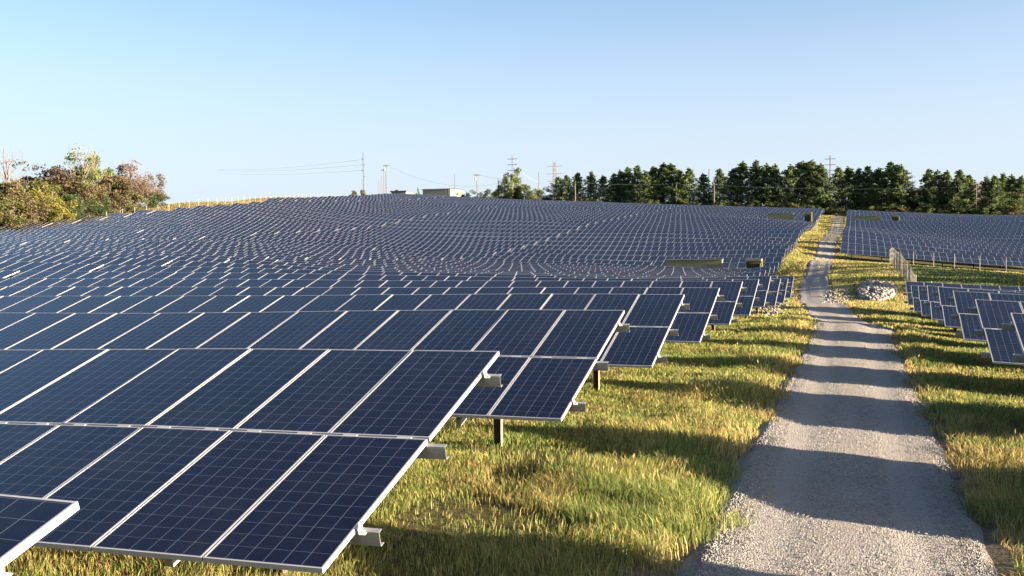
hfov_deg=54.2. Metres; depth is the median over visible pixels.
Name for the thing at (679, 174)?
pine tree
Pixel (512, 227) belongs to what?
solar table
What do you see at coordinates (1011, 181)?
pine tree
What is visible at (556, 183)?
pine tree
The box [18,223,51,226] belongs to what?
solar table
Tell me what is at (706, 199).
bush
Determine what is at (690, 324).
solar table
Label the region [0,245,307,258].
solar table
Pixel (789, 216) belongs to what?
door
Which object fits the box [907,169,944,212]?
pine tree
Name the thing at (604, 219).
solar table
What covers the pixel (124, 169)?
autumn tree
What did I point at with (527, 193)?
broadleaf tree
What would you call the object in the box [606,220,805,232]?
solar table
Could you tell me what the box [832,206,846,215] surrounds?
bush
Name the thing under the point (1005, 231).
solar table
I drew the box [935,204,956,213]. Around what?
bush
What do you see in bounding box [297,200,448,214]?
solar table
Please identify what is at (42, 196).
autumn tree
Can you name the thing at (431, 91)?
sky
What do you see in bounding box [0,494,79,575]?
solar table
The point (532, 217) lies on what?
solar table
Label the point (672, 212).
solar table
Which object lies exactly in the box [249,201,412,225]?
solar table
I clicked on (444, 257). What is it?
solar table
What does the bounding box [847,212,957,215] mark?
solar table
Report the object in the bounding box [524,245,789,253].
solar table
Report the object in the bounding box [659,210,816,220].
solar table
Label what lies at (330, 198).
solar table
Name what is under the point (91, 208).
bush
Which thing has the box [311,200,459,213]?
solar table
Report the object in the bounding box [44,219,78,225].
solar table
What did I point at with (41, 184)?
autumn tree
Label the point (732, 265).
switch box
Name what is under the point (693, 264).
door
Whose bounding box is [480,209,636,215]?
solar table
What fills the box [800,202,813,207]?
bush
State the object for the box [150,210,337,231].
solar table
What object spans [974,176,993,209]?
pine tree
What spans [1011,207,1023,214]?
bush
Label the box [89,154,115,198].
autumn tree
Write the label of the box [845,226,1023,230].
solar table
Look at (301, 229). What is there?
solar table
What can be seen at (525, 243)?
solar table
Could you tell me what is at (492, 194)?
bush
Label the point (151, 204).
bush
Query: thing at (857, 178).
pine tree
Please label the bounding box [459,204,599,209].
solar table
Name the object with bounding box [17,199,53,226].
autumn tree
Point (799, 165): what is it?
pine tree
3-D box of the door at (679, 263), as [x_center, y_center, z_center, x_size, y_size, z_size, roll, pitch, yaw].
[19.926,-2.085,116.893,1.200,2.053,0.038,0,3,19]
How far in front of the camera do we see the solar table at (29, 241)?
111.51 m
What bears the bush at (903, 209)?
on the ground at (996, 550)
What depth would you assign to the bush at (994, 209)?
282.11 m
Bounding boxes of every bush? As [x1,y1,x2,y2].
[56,194,89,218]
[75,198,106,216]
[86,195,115,216]
[136,193,159,208]
[149,192,169,205]
[461,189,475,196]
[475,190,490,197]
[484,189,495,197]
[493,179,518,198]
[535,187,552,199]
[677,199,689,204]
[698,195,717,204]
[713,200,726,205]
[733,202,743,205]
[744,200,760,206]
[764,200,781,207]
[773,201,789,207]
[786,203,800,207]
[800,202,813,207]
[821,206,835,214]
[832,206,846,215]
[863,204,883,210]
[874,203,892,211]
[882,204,900,211]
[893,188,921,209]
[893,191,919,210]
[895,206,910,211]
[916,203,934,212]
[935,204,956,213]
[953,208,965,213]
[963,208,979,213]
[972,206,989,214]
[982,207,1000,214]
[988,204,1009,214]
[1003,205,1020,214]
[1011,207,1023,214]
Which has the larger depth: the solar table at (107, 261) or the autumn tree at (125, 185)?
the autumn tree at (125, 185)
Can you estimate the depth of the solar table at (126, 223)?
156.04 m
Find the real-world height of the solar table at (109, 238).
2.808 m
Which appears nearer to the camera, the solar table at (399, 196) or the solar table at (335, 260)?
the solar table at (335, 260)
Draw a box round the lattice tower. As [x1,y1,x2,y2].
[547,162,561,193]
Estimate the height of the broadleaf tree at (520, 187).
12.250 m
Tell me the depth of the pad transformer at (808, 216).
222.97 m
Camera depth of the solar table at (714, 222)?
188.83 m
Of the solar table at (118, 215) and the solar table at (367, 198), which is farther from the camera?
the solar table at (367, 198)
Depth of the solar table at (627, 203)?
281.34 m
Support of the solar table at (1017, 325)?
on the ground at (996, 550)
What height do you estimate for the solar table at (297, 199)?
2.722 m
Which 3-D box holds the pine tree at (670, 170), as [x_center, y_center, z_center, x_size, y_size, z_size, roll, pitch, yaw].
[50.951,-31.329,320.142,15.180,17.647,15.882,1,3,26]
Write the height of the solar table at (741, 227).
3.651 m
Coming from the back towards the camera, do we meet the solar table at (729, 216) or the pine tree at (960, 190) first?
the pine tree at (960, 190)
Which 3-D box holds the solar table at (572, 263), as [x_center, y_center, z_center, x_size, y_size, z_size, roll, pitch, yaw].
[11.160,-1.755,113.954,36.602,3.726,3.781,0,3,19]
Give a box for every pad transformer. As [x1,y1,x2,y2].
[745,259,762,267]
[804,212,812,228]
[891,215,899,221]
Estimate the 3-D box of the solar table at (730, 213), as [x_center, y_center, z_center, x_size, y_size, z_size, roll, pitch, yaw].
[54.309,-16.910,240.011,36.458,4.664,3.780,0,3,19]
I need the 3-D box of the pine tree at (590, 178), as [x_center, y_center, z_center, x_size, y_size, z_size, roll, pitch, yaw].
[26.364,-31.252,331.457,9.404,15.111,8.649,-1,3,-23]
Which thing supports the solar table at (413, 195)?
on the ground at (996, 550)
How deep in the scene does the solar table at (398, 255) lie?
120.31 m
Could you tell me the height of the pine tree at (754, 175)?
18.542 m
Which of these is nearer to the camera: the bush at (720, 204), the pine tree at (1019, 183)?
the pine tree at (1019, 183)
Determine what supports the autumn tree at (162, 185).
on the ground at (996, 550)
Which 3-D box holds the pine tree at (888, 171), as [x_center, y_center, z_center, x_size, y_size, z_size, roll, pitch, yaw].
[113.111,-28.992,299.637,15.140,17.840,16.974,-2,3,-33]
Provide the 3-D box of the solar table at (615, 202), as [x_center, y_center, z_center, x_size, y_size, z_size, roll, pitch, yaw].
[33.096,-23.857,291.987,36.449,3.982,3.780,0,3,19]
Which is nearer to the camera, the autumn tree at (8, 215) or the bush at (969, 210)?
the autumn tree at (8, 215)
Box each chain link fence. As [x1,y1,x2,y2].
[889,247,915,282]
[901,250,1019,272]
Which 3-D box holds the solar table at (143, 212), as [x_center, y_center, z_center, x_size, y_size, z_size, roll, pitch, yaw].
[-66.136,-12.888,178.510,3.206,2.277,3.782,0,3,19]
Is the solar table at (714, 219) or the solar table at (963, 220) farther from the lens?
the solar table at (963, 220)
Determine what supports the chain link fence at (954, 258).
on the ground at (996, 550)
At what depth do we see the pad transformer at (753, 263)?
114.39 m
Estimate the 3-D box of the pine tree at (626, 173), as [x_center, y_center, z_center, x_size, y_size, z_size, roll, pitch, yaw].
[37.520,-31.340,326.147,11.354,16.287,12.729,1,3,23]
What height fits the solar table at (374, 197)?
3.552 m
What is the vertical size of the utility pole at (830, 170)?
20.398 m
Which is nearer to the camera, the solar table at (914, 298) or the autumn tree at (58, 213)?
the solar table at (914, 298)
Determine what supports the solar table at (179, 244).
on the ground at (996, 550)
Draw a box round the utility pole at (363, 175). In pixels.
[361,160,364,190]
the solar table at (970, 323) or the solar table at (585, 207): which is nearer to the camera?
the solar table at (970, 323)
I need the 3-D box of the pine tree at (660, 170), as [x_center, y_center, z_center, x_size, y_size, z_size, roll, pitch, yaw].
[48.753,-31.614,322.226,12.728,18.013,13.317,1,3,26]
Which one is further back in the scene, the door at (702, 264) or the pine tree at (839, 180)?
the pine tree at (839, 180)
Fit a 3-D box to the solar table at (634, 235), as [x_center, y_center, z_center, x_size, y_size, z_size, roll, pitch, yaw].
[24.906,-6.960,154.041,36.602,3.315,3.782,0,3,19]
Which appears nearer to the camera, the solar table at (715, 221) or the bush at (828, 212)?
the solar table at (715, 221)
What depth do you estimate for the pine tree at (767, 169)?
308.19 m
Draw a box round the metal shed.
[421,188,464,196]
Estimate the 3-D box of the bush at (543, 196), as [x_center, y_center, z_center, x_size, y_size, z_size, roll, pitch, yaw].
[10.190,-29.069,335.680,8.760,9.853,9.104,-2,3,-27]
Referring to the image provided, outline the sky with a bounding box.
[0,0,1023,206]
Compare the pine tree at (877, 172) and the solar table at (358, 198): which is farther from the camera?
the pine tree at (877, 172)
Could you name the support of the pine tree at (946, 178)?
on the ground at (996, 550)
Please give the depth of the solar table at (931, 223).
219.81 m
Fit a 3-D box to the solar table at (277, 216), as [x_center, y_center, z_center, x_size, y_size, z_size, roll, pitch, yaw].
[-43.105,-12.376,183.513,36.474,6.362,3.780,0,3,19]
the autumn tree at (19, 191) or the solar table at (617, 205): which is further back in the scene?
the solar table at (617, 205)
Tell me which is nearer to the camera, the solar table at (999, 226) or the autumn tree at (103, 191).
the autumn tree at (103, 191)
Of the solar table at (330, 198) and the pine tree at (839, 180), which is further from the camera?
the pine tree at (839, 180)
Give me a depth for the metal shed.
373.29 m
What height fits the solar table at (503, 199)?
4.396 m
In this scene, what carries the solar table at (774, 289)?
on the ground at (996, 550)
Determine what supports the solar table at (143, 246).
on the ground at (996, 550)
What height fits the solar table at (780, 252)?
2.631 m
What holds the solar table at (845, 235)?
on the ground at (996, 550)
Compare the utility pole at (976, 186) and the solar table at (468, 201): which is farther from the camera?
the utility pole at (976, 186)
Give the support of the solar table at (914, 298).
on the ground at (996, 550)
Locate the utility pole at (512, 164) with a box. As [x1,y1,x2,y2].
[507,156,516,198]
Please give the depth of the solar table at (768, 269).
109.95 m
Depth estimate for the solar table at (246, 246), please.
109.71 m
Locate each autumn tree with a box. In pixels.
[0,147,36,209]
[0,181,51,223]
[0,182,25,226]
[0,182,32,217]
[0,200,30,226]
[12,175,70,205]
[16,180,58,215]
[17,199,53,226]
[24,183,75,222]
[31,164,94,217]
[45,196,78,223]
[55,163,96,198]
[57,181,102,216]
[63,145,105,202]
[85,183,114,214]
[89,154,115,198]
[90,175,134,211]
[107,190,131,212]
[111,153,153,205]
[121,190,149,212]
[124,175,156,207]
[143,178,161,195]
[144,170,167,202]
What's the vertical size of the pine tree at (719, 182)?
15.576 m
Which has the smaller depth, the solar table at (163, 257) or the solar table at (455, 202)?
the solar table at (163, 257)
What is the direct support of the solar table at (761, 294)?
on the ground at (996, 550)
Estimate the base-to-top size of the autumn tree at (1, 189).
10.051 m
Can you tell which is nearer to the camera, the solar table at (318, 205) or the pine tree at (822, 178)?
the solar table at (318, 205)
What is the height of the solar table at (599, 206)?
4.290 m
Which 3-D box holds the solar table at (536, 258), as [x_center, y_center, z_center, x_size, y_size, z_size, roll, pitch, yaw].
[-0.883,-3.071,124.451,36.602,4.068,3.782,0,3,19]
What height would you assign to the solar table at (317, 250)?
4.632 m
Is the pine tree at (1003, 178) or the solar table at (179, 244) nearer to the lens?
the solar table at (179, 244)
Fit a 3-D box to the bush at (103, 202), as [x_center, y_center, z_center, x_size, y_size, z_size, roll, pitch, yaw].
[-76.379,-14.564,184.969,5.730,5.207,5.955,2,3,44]
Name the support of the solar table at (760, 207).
on the ground at (996, 550)
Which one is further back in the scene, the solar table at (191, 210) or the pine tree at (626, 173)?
the pine tree at (626, 173)
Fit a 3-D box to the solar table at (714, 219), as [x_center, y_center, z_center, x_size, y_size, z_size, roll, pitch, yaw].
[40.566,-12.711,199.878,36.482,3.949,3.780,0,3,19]
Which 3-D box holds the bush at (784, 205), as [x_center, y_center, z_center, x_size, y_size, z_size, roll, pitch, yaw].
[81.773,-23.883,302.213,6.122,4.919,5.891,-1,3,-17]
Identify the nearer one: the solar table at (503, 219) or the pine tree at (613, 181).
the solar table at (503, 219)
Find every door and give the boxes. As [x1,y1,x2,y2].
[667,261,676,266]
[677,261,687,266]
[688,261,698,267]
[699,261,709,267]
[710,261,720,268]
[787,214,791,219]
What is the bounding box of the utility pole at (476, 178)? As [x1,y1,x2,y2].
[475,174,478,196]
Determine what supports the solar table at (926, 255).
on the ground at (996, 550)
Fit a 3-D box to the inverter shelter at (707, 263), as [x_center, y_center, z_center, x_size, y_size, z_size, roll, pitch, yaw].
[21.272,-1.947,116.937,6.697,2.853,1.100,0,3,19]
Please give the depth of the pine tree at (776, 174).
306.59 m
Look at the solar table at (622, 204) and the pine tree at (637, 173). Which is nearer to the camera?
the solar table at (622, 204)
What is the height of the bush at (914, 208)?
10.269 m
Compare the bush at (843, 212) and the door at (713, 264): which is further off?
the bush at (843, 212)
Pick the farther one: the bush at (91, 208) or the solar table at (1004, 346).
the bush at (91, 208)
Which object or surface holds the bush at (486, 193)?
on the ground at (996, 550)
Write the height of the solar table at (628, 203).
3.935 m
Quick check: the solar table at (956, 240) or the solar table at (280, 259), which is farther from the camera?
the solar table at (956, 240)
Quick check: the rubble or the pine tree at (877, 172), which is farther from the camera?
the pine tree at (877, 172)
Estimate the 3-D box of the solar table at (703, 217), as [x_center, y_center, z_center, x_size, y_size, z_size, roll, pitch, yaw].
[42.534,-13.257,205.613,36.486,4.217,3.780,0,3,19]
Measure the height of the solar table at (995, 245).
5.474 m
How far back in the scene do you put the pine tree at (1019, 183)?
285.85 m
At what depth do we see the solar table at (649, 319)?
23.43 m
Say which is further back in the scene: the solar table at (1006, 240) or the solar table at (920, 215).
the solar table at (920, 215)
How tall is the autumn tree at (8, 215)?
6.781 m
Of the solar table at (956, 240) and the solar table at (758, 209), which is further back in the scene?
the solar table at (758, 209)
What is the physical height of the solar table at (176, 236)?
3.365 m
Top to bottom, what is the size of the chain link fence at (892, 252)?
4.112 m
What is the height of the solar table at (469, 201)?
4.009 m
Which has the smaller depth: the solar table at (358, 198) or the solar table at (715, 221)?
the solar table at (715, 221)
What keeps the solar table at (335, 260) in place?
on the ground at (996, 550)
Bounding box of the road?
[676,216,997,575]
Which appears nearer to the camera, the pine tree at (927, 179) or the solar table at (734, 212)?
the solar table at (734, 212)
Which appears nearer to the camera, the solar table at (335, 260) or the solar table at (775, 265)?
the solar table at (335, 260)
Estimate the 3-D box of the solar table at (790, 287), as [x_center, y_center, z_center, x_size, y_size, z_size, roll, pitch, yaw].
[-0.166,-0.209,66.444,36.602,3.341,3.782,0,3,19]
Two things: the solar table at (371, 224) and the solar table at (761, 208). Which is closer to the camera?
the solar table at (371, 224)
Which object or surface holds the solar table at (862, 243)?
on the ground at (996, 550)
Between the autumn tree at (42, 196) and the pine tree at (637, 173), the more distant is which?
the pine tree at (637, 173)
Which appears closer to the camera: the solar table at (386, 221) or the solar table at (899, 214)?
the solar table at (386, 221)
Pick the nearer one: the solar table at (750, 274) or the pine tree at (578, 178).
the solar table at (750, 274)
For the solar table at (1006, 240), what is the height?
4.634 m
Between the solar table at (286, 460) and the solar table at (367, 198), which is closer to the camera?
the solar table at (286, 460)
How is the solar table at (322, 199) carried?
on the ground at (996, 550)
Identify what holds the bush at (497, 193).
on the ground at (996, 550)
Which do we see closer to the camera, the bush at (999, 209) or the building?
the bush at (999, 209)
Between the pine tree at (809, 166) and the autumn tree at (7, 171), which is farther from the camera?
the pine tree at (809, 166)
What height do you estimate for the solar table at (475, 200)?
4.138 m
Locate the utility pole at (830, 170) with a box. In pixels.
[826,155,835,186]
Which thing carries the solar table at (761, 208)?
on the ground at (996, 550)
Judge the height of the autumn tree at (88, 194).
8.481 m
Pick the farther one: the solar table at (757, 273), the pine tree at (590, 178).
the pine tree at (590, 178)
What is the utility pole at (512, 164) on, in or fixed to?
on the ground at (996, 550)
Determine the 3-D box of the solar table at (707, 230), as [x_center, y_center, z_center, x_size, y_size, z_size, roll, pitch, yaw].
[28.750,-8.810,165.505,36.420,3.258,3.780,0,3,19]
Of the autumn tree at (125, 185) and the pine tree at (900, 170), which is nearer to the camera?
the autumn tree at (125, 185)
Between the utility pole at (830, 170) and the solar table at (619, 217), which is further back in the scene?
the utility pole at (830, 170)
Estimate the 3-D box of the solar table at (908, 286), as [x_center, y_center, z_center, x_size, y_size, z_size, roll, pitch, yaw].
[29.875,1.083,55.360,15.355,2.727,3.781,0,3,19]
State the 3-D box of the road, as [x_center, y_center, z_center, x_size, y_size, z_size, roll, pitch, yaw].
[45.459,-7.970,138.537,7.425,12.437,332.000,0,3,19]
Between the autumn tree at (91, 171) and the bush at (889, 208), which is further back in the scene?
the bush at (889, 208)
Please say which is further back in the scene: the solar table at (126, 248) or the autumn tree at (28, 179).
the autumn tree at (28, 179)
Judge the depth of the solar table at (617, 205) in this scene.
263.20 m
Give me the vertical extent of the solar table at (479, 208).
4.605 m
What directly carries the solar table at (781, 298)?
on the ground at (996, 550)
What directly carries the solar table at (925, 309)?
on the ground at (996, 550)
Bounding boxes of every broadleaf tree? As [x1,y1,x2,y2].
[499,167,523,198]
[513,183,525,198]
[519,184,543,199]
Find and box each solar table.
[0,226,141,232]
[0,230,204,239]
[0,234,174,239]
[0,236,143,239]
[0,238,107,241]
[0,240,69,243]
[0,242,26,244]
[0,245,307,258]
[0,248,267,258]
[0,250,277,262]
[0,252,229,265]
[0,254,172,271]
[0,261,103,277]
[0,270,19,277]
[0,278,746,343]
[0,286,723,342]
[0,294,688,391]
[0,309,629,446]
[0,348,502,575]
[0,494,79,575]
[12,271,762,330]
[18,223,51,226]
[25,242,340,259]
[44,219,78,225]
[46,223,256,235]
[68,240,370,259]
[74,220,278,235]
[77,216,105,221]
[97,265,773,316]
[101,213,129,219]
[103,217,299,233]
[111,239,397,259]
[127,214,319,232]
[128,210,154,215]
[140,230,374,249]
[148,239,421,259]
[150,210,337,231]
[170,260,783,318]
[172,208,354,230]
[176,238,442,259]
[193,206,369,229]
[204,236,462,259]
[214,204,385,227]
[231,203,399,224]
[231,259,790,313]
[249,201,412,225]
[254,233,495,254]
[262,198,281,202]
[265,200,425,223]
[272,257,727,275]
[275,197,295,201]
[277,232,510,254]
[281,200,436,217]
[282,260,796,307]
[287,197,309,200]
[297,197,323,200]
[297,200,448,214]
[300,231,524,251]
[307,197,335,200]
[310,258,738,275]
[311,197,347,200]
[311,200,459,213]
[320,230,536,248]
[321,196,359,200]
[324,200,468,212]
[328,196,456,204]
[336,196,380,200]
[337,200,478,211]
[338,229,548,244]
[343,196,389,200]
[344,258,746,276]
[348,195,400,199]
[349,200,486,209]
[355,195,408,199]
[355,228,559,240]
[362,195,418,199]
[362,200,496,208]
[369,195,426,198]
[370,226,568,236]
[371,194,434,198]
[375,259,755,275]
[376,248,652,265]
[381,194,442,197]
[382,200,512,204]
[384,223,578,232]
[392,200,520,204]
[398,220,587,229]
[401,259,761,275]
[403,199,521,203]
[410,194,450,196]
[411,199,528,203]
[412,217,595,226]
[420,198,540,202]
[425,215,603,223]
[425,259,766,275]
[428,198,542,202]
[436,197,550,201]
[439,214,610,221]
[445,196,559,201]
[445,258,771,275]
[450,212,617,219]
[452,196,560,201]
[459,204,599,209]
[460,211,624,218]
[464,257,776,275]
[470,210,630,217]
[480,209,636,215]
[489,208,641,214]
[497,206,647,213]
[497,252,783,267]
[511,248,786,257]
[514,204,657,210]
[522,203,661,211]
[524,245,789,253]
[529,203,666,210]
[537,241,792,252]
[543,202,673,208]
[549,237,794,250]
[552,203,670,209]
[553,202,677,207]
[560,233,797,246]
[561,201,683,205]
[570,230,798,239]
[572,201,686,205]
[576,202,681,206]
[579,227,800,236]
[588,224,802,234]
[597,222,803,233]
[601,209,756,217]
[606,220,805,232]
[614,219,807,230]
[620,218,808,229]
[626,216,810,228]
[633,215,811,228]
[639,214,812,228]
[644,213,813,227]
[650,212,814,225]
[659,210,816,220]
[664,209,817,220]
[668,209,818,218]
[672,208,819,215]
[676,207,819,216]
[680,206,820,215]
[684,205,821,213]
[687,205,822,209]
[700,205,822,212]
[770,262,780,273]
[839,245,1023,270]
[841,232,1023,254]
[841,238,1023,266]
[842,230,1023,250]
[843,229,1023,247]
[844,227,1023,241]
[844,228,1023,243]
[845,225,1023,228]
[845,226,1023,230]
[845,227,1023,238]
[846,216,1011,220]
[846,219,1020,224]
[846,221,1023,224]
[846,223,1023,227]
[846,229,1023,245]
[847,210,994,215]
[847,211,990,215]
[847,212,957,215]
[847,213,1004,216]
[847,214,1008,219]
[852,227,1023,235]
[856,227,1023,232]
[902,281,1023,304]
[907,285,1023,325]
[909,212,981,214]
[909,219,1023,221]
[913,286,956,332]
[922,285,943,320]
[932,287,1023,346]
[947,291,1023,365]
[968,299,1023,365]
[1002,313,1023,361]
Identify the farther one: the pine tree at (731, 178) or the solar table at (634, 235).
the pine tree at (731, 178)
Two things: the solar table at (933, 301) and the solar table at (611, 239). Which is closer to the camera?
the solar table at (933, 301)
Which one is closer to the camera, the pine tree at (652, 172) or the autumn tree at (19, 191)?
the autumn tree at (19, 191)
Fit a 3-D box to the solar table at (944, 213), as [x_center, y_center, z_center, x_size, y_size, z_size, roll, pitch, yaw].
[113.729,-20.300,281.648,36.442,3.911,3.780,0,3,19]
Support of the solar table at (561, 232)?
on the ground at (996, 550)
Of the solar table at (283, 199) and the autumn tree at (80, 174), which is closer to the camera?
the autumn tree at (80, 174)
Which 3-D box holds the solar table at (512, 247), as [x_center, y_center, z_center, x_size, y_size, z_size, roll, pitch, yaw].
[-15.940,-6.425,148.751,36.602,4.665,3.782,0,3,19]
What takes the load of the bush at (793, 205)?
on the ground at (996, 550)
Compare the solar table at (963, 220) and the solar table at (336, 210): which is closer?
the solar table at (336, 210)
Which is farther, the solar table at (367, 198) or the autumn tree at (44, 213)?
the solar table at (367, 198)
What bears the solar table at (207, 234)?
on the ground at (996, 550)
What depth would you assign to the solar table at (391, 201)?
257.17 m
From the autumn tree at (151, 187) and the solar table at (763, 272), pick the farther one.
the autumn tree at (151, 187)
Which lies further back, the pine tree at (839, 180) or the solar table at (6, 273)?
the pine tree at (839, 180)
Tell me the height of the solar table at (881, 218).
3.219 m
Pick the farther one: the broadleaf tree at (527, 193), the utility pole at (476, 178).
the utility pole at (476, 178)
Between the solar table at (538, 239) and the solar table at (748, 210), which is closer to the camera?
the solar table at (538, 239)
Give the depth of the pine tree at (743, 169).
313.55 m
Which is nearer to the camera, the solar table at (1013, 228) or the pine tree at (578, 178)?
the solar table at (1013, 228)
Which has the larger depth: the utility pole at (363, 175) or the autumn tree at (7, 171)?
the utility pole at (363, 175)
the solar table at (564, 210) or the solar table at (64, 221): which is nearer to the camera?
the solar table at (64, 221)
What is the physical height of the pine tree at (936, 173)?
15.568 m
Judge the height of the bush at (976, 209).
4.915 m
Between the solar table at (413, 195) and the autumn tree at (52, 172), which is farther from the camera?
the solar table at (413, 195)
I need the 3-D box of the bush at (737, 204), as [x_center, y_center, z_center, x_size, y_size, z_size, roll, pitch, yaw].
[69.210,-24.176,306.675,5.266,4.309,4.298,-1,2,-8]
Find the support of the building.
on the ground at (996, 550)
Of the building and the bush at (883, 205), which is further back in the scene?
the building
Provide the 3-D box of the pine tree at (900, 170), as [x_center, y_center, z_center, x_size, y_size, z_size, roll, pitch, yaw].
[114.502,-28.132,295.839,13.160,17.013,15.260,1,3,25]
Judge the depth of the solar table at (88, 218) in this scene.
168.05 m
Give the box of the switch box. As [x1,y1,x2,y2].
[730,262,734,268]
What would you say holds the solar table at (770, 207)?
on the ground at (996, 550)
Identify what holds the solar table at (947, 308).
on the ground at (996, 550)
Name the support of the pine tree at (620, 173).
on the ground at (996, 550)
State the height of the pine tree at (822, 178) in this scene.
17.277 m
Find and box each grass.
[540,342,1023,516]
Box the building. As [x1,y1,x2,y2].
[390,190,415,193]
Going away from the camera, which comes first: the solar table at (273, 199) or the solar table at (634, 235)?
the solar table at (634, 235)
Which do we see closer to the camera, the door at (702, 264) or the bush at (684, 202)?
the door at (702, 264)
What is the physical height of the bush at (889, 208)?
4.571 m
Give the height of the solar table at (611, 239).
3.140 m
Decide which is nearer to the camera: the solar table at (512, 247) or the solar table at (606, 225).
the solar table at (512, 247)
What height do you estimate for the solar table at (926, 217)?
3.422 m
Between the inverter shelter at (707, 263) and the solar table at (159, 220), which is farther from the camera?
the solar table at (159, 220)
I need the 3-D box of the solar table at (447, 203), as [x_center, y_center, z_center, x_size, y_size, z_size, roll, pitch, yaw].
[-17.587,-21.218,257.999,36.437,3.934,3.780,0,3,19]
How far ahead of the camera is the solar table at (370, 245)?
138.44 m
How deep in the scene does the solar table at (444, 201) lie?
272.14 m
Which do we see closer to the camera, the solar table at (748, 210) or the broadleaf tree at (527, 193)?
the solar table at (748, 210)
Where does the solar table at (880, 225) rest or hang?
on the ground at (996, 550)
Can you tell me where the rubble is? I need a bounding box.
[757,279,897,315]
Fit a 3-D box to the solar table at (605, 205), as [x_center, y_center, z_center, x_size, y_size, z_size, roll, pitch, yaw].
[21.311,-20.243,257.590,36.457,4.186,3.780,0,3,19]
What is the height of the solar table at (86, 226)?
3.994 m
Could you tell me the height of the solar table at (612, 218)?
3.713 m
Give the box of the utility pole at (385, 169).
[384,168,386,193]
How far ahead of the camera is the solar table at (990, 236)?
184.00 m
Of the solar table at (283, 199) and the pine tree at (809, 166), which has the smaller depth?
the solar table at (283, 199)
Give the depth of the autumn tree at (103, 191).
189.11 m
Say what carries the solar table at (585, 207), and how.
on the ground at (996, 550)
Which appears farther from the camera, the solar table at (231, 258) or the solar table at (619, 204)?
the solar table at (619, 204)
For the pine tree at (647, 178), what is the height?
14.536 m
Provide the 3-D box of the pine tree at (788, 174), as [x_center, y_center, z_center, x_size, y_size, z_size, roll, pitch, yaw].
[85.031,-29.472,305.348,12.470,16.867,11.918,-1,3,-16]
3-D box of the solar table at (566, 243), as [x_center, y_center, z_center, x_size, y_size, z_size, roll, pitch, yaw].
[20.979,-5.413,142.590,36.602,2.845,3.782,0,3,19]
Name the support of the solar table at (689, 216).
on the ground at (996, 550)
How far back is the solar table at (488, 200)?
295.23 m
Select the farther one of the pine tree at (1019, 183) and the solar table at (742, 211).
the pine tree at (1019, 183)
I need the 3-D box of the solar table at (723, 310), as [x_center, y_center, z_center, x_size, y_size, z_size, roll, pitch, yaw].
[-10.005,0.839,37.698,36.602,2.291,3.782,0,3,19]
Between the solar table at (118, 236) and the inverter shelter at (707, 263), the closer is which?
the inverter shelter at (707, 263)
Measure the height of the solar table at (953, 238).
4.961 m
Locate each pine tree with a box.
[546,176,568,200]
[554,175,579,200]
[569,172,589,200]
[579,171,598,201]
[588,175,613,201]
[600,173,624,202]
[604,169,631,202]
[610,167,638,202]
[617,165,651,202]
[632,166,666,203]
[632,170,660,203]
[647,163,691,203]
[652,162,675,203]
[665,170,694,203]
[669,168,707,204]
[693,173,712,205]
[705,168,736,204]
[718,168,748,205]
[726,160,757,206]
[736,160,770,204]
[745,163,787,206]
[755,163,793,207]
[772,164,814,207]
[782,161,813,205]
[791,159,842,207]
[796,163,842,211]
[823,166,855,214]
[829,166,859,207]
[845,167,874,209]
[849,166,881,210]
[857,167,890,208]
[863,161,917,210]
[876,164,919,211]
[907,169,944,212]
[919,169,949,208]
[925,170,968,212]
[943,169,978,213]
[960,175,989,211]
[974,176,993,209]
[978,175,1011,214]
[996,173,1013,202]
[998,174,1023,214]
[1007,175,1023,214]
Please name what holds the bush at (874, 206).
on the ground at (996, 550)
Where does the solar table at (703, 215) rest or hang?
on the ground at (996, 550)
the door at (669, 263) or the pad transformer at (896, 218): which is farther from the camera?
the pad transformer at (896, 218)
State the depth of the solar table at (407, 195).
302.63 m
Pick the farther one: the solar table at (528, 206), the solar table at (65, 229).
the solar table at (528, 206)
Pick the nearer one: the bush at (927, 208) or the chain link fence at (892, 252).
the chain link fence at (892, 252)
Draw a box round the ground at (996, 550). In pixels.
[4,198,1023,575]
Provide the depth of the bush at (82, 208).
169.64 m
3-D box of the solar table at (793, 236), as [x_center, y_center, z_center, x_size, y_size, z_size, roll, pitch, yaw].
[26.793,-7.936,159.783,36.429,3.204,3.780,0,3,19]
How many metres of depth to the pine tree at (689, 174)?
314.52 m
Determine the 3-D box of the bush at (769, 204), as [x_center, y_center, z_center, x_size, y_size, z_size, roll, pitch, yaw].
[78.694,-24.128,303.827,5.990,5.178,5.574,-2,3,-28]
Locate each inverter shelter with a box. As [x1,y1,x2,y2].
[665,259,723,268]
[768,213,792,219]
[854,216,879,220]
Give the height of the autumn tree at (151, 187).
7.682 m
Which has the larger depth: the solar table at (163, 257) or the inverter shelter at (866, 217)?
the inverter shelter at (866, 217)
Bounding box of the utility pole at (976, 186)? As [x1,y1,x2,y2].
[972,185,980,211]
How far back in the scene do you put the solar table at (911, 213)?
261.25 m
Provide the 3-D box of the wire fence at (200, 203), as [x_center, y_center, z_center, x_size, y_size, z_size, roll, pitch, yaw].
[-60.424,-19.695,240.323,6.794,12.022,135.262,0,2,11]
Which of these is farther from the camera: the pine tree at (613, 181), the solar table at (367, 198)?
the pine tree at (613, 181)
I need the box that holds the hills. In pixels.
[822,182,1021,214]
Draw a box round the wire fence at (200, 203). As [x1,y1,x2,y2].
[89,194,331,215]
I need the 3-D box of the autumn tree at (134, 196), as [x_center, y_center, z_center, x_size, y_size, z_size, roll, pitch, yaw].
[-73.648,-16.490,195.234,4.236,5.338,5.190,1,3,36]

